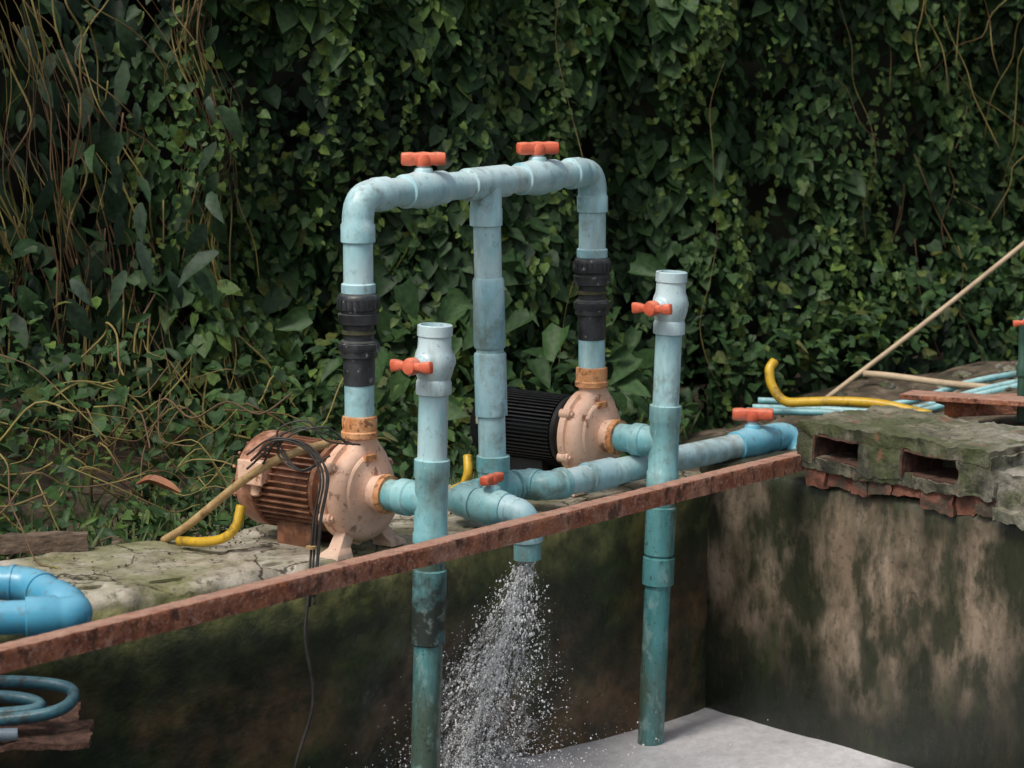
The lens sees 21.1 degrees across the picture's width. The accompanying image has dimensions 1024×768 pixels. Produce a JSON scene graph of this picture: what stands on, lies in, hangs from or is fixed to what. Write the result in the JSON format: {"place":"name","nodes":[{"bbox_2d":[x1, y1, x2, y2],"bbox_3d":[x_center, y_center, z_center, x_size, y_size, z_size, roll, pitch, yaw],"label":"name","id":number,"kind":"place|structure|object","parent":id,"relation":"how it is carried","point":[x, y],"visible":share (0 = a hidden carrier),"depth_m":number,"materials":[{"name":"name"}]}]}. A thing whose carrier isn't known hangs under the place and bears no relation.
{"place":"outdoors","nodes":[
{"label":"outdoors","id":0,"kind":"place"},
{"bbox_2d":[0,0,1023,433],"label":"shaded bank","id":1,"kind":"structure","parent":0,"point":[756,194],"depth_m":11.06,"materials":[{"name":"green plant"}]},
{"bbox_2d":[0,352,1023,559],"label":"ground bank","id":2,"kind":"structure","parent":0,"point":[870,387],"depth_m":10.20,"materials":[{"name":"soil"}]},
{"bbox_2d":[0,0,1023,469],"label":"ivy hedge","id":3,"kind":"object","parent":2,"relation":"on","point":[612,56],"visible":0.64,"depth_m":10.76,"materials":[{"name":"green plant"}]},
{"bbox_2d":[0,233,1023,560],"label":"undergrowth","id":4,"kind":"object","parent":2,"relation":"on","point":[630,365],"visible":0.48,"depth_m":10.00,"materials":[{"name":"green plant"}]},
{"bbox_2d":[0,0,1023,569],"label":"hanging vines","id":5,"kind":"object","parent":2,"relation":"on","point":[84,468],"visible":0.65,"depth_m":9.93,"materials":[{"name":"brown plant"}]},
{"bbox_2d":[0,0,242,387],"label":"drooping leaves","id":6,"kind":"object","parent":5,"relation":"hanging from","point":[107,141],"visible":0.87,"depth_m":9.94,"materials":[{"name":"green plant"}]},
{"bbox_2d":[136,474,180,493],"bbox_3d":[-1.165,0.328,9.081,0.160,0.059,0.034,1,9,9],"label":"dry leaf","id":7,"kind":"object","parent":5,"relation":"on","point":[162,482],"visible":1,"depth_m":9.07,"materials":[{"name":"brown plant"}]},
{"bbox_2d":[6,361,1017,571],"bbox_3d":[0.474,0.228,9.600,4.318,0.348,2.948,0,9,0],"label":"rubble","id":8,"kind":"object","parent":2,"relation":"on","point":[890,385],"visible":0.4,"depth_m":10.72,"materials":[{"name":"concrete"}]},
{"bbox_2d":[747,383,1016,415],"bbox_3d":[1.491,0.043,10.254,1.226,0.166,0.168,0,9,0],"label":"blue conduit","id":9,"kind":"object","parent":8,"relation":"on","point":[816,412],"visible":0.39,"depth_m":10.28,"materials":[{"name":"teal plastic"}]},
{"bbox_2d":[752,378,1017,409],"bbox_3d":[1.506,0.030,10.334,1.196,0.166,0.168,0,9,0],"label":"blue conduit","id":10,"kind":"object","parent":8,"relation":"on","point":[974,390],"visible":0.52,"depth_m":10.32,"materials":[{"name":"teal plastic"}]},
{"bbox_2d":[863,370,990,388],"bbox_3d":[1.616,-0.007,10.396,0.591,0.060,0.055,3,9,18],"label":"tan conduit","id":11,"kind":"object","parent":10,"relation":"on","point":[919,379],"visible":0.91,"depth_m":10.40,"materials":[{"name":"beige plastic"}]},
{"bbox_2d":[758,371,1016,407],"bbox_3d":[1.521,0.010,10.431,1.166,0.156,0.168,0,9,0],"label":"blue conduit","id":12,"kind":"object","parent":8,"relation":"on","point":[982,379],"visible":0.44,"depth_m":10.40,"materials":[{"name":"teal plastic"}]},
{"bbox_2d":[765,358,931,411],"bbox_3d":[1.231,0.020,10.120,0.623,0.199,0.086,3,9,19],"label":"yellow hose","id":13,"kind":"object","parent":2,"relation":"on","point":[779,396],"visible":0.9,"depth_m":10.15,"materials":[{"name":"yellow plastic"}]},
{"bbox_2d":[825,241,1023,396],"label":"bamboo pole","id":14,"kind":"object","parent":2,"relation":"on","point":[935,314],"visible":0.91,"depth_m":10.61,"materials":[{"name":"beige wood"}]},
{"bbox_2d":[936,393,1016,416],"bbox_3d":[1.948,0.066,9.873,0.883,0.060,0.108,-2,9,-13],"label":"rusty channel bar","id":15,"kind":"object","parent":2,"relation":"on","point":[958,410],"visible":0.65,"depth_m":9.75,"materials":[{"name":"metal"}]},
{"bbox_2d":[900,390,1023,406],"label":"rusty channel bar","id":16,"kind":"object","parent":15,"relation":"on","point":[967,398],"visible":1,"depth_m":9.68,"materials":[{"name":"metal"}]},
{"bbox_2d":[1013,317,1023,421],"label":"standing post","id":17,"kind":"object","parent":2,"relation":"on","point":[1020,376],"visible":0.98,"depth_m":9.69,"materials":[{"name":"green paint"}]},
{"bbox_2d":[486,708,912,767],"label":"water","id":18,"kind":"structure","parent":0,"point":[752,743],"depth_m":9.41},
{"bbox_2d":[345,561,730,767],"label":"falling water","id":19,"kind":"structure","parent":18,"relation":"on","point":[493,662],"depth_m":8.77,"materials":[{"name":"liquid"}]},
{"label":"ground","id":20,"kind":"structure","parent":0,"visible":0},
{"bbox_2d":[0,470,707,767],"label":"concrete wall","id":21,"kind":"structure","parent":20,"relation":"on","point":[233,691],"depth_m":8.54,"materials":[{"name":"grey concrete"}]},
{"bbox_2d":[0,531,88,554],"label":"wood plank","id":22,"kind":"object","parent":21,"relation":"on","point":[45,542],"visible":0.98,"depth_m":8.50,"materials":[{"name":"brown wood"}]},
{"bbox_2d":[0,564,92,636],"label":"blue pipe bend","id":23,"kind":"object","parent":21,"relation":"on","point":[38,602],"visible":0.9,"depth_m":7.17,"materials":[{"name":"plastic"}]},
{"bbox_2d":[0,701,93,751],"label":"plank","id":24,"kind":"object","parent":21,"relation":"attached to","point":[71,730],"visible":0.69,"depth_m":7.58,"materials":[{"name":"brown wood"}]},
{"bbox_2d":[0,728,17,741],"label":"grey pipe","id":25,"kind":"object","parent":24,"relation":"on","point":[8,734],"visible":1,"depth_m":7.47,"materials":[{"name":"plastic"}]},
{"bbox_2d":[0,690,46,712],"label":"blue hose","id":26,"kind":"object","parent":24,"relation":"on","point":[27,701],"visible":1,"depth_m":7.61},
{"bbox_2d":[0,675,79,725],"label":"blue hose","id":27,"kind":"object","parent":24,"relation":"on","point":[69,702],"visible":1,"depth_m":7.60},
{"bbox_2d":[175,505,245,546],"bbox_3d":[-0.939,0.439,8.524,0.242,0.150,0.060,4,10,24],"label":"yellow hose","id":28,"kind":"object","parent":21,"relation":"on","point":[230,532],"visible":1,"depth_m":8.48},
{"bbox_2d":[160,440,328,542],"bbox_3d":[-0.850,0.343,8.488,0.626,0.384,0.114,5,10,28],"label":"bamboo stick","id":29,"kind":"object","parent":21,"relation":"on","point":[219,499],"visible":1,"depth_m":8.44,"materials":[{"name":"beige wood"}]},
{"bbox_2d":[276,426,346,470],"bbox_3d":[-0.604,0.193,8.318,0.216,0.137,0.042,-1,9,-5],"label":"power cable","id":30,"kind":"object","parent":29,"relation":"attached to","point":[290,435],"visible":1,"depth_m":8.31,"materials":[{"name":"rubber"}]},
{"bbox_2d":[277,426,353,470],"bbox_3d":[-0.594,0.193,8.318,0.235,0.138,0.042,-1,9,-5],"label":"power cable","id":31,"kind":"object","parent":29,"relation":"attached to","point":[280,451],"visible":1,"depth_m":8.31,"materials":[{"name":"rubber"}]},
{"bbox_2d":[276,420,360,471],"bbox_3d":[-0.585,0.184,8.317,0.255,0.158,0.041,-1,9,-4],"label":"power cable","id":32,"kind":"object","parent":29,"relation":"attached to","point":[282,449],"visible":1,"depth_m":8.31,"materials":[{"name":"rubber"}]},
{"bbox_2d":[293,595,314,767],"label":"power cable","id":33,"kind":"object","parent":21,"relation":"attached to","point":[311,679],"visible":0.95,"depth_m":8.29,"materials":[{"name":"rubber"}]},
{"bbox_2d":[231,415,405,561],"bbox_3d":[-0.594,0.293,8.610,0.547,0.425,0.336,6,11,36],"label":"water pump","id":34,"kind":"object","parent":21,"relation":"on","point":[282,496],"visible":0.91,"depth_m":8.49,"materials":[{"name":"pink paint"}]},
{"bbox_2d":[250,439,321,603],"bbox_3d":[-0.678,0.405,8.327,0.227,0.489,0.087,7,11,38],"label":"power cable","id":35,"kind":"object","parent":34,"relation":"hanging from","point":[319,473],"visible":0.93,"depth_m":8.28,"materials":[{"name":"rubber"}]},
{"bbox_2d":[306,545,315,549],"bbox_3d":[-0.605,0.492,8.291,0.032,0.008,0.032,0,9,0],"label":"cable tie","id":36,"kind":"object","parent":35,"relation":"attached to","point":[308,547],"visible":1,"depth_m":8.28,"materials":[{"name":"beige plastic"}]},
{"bbox_2d":[246,437,326,596],"bbox_3d":[-0.677,0.391,8.332,0.258,0.470,0.086,6,11,35],"label":"power cable","id":37,"kind":"object","parent":34,"relation":"hanging from","point":[308,445],"visible":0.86,"depth_m":8.29,"materials":[{"name":"rubber"}]},
{"bbox_2d":[246,438,328,604],"bbox_3d":[-0.675,0.405,8.337,0.267,0.492,0.087,6,11,35],"label":"power cable","id":38,"kind":"object","parent":34,"relation":"hanging from","point":[256,460],"visible":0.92,"depth_m":8.29,"materials":[{"name":"rubber"}]},
{"bbox_2d":[262,441,324,606],"bbox_3d":[-0.654,0.408,8.332,0.084,0.499,0.218,-8,12,-44],"label":"power cable","id":39,"kind":"object","parent":34,"relation":"hanging from","point":[323,481],"visible":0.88,"depth_m":8.28,"materials":[{"name":"rubber"}]},
{"bbox_2d":[450,454,472,487],"bbox_3d":[-0.173,0.309,9.392,0.078,0.142,0.072,0,9,0],"label":"yellow hose","id":40,"kind":"object","parent":21,"relation":"on","point":[468,468],"visible":0.66,"depth_m":9.37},
{"bbox_2d":[466,366,626,496],"bbox_3d":[0.135,0.135,9.637,0.587,0.425,0.336,6,11,36],"label":"water pump","id":41,"kind":"object","parent":21,"relation":"on","point":[547,431],"visible":0.57,"depth_m":9.50,"materials":[{"name":"pink paint"}]},
{"bbox_2d":[337,141,797,561],"bbox_3d":[0.276,-0.147,9.225,0.464,1.328,2.265,7,11,39],"label":"discharge pipework","id":42,"kind":"object","parent":41,"relation":"attached to","point":[497,490],"visible":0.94,"depth_m":8.95,"materials":[{"name":"plastic"}]},
{"bbox_2d":[380,322,455,767],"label":"suction pipe","id":43,"kind":"object","parent":20,"relation":"on","point":[422,497],"visible":0.93,"depth_m":8.33,"materials":[{"name":"teal plastic"}]},
{"bbox_2d":[612,270,688,745],"bbox_3d":[0.449,0.496,9.426,0.289,1.777,0.197,5,10,29],"label":"suction pipe","id":44,"kind":"object","parent":20,"relation":"on","point":[656,441],"visible":0.93,"depth_m":9.36,"materials":[{"name":"teal plastic"}]},
{"bbox_2d":[699,405,1023,767],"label":"tank wall","id":45,"kind":"structure","parent":20,"relation":"on","point":[865,581],"depth_m":9.26,"materials":[{"name":"concrete"}]},
{"bbox_2d":[0,451,803,673],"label":"steel beam","id":46,"kind":"structure","parent":45,"relation":"attached to","point":[22,653],"depth_m":7.77,"materials":[{"name":"brown metal"}]}
]}

